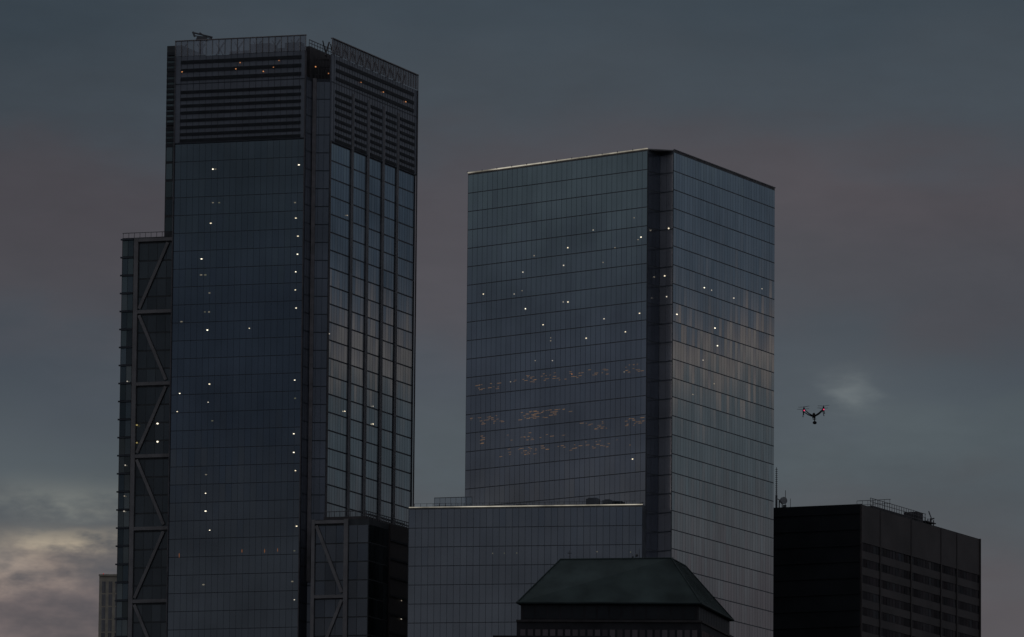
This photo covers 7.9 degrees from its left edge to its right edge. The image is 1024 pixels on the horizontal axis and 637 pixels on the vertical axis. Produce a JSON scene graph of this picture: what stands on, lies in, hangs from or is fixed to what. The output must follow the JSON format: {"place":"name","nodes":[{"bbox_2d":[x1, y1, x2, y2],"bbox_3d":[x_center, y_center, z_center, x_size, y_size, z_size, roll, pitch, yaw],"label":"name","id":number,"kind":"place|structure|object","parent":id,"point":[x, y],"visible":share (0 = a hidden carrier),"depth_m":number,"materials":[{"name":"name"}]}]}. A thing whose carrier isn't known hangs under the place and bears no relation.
{"place":"outdoors","nodes":[
{"label":"outdoors","id":0,"kind":"place"},
{"bbox_2d":[98,573,116,636],"bbox_3d":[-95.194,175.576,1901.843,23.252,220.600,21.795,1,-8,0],"label":"apartment tower","id":1,"kind":"structure","parent":0,"point":[107,604],"depth_m":1909.42,"materials":[{"name":"beige brick"}]},
{"bbox_2d":[114,31,418,636],"bbox_3d":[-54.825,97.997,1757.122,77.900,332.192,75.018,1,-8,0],"label":"skyscraper","id":2,"kind":"structure","parent":0,"point":[266,437],"depth_m":1755.22,"materials":[{"name":"glass"}]},
{"bbox_2d":[0,0,1023,636],"label":"sky","id":3,"kind":"structure","parent":0,"point":[888,135],"materials":[{"name":"grey"}]},
{"bbox_2d":[407,148,775,636],"bbox_3d":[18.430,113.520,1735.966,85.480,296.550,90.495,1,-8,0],"label":"skyscraper","id":4,"kind":"structure","parent":0,"point":[620,361],"depth_m":1723.14,"materials":[{"name":"blue glass"}]},
{"bbox_2d":[493,549,733,636],"bbox_3d":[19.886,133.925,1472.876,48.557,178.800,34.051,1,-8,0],"label":"office tower","id":5,"kind":"structure","parent":0,"point":[624,597],"depth_m":1471.26,"materials":[{"name":"green metal"}]},
{"bbox_2d":[801,405,828,423],"bbox_3d":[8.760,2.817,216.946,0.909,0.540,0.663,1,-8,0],"label":"drone","id":6,"kind":"object","parent":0,"point":[813,415],"visible":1,"depth_m":216.82},
{"bbox_2d":[773,467,980,636],"bbox_3d":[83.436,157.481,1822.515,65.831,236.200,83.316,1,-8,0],"label":"office tower","id":7,"kind":"structure","parent":0,"point":[855,570],"depth_m":1804.06,"materials":[{"name":"black metal"}]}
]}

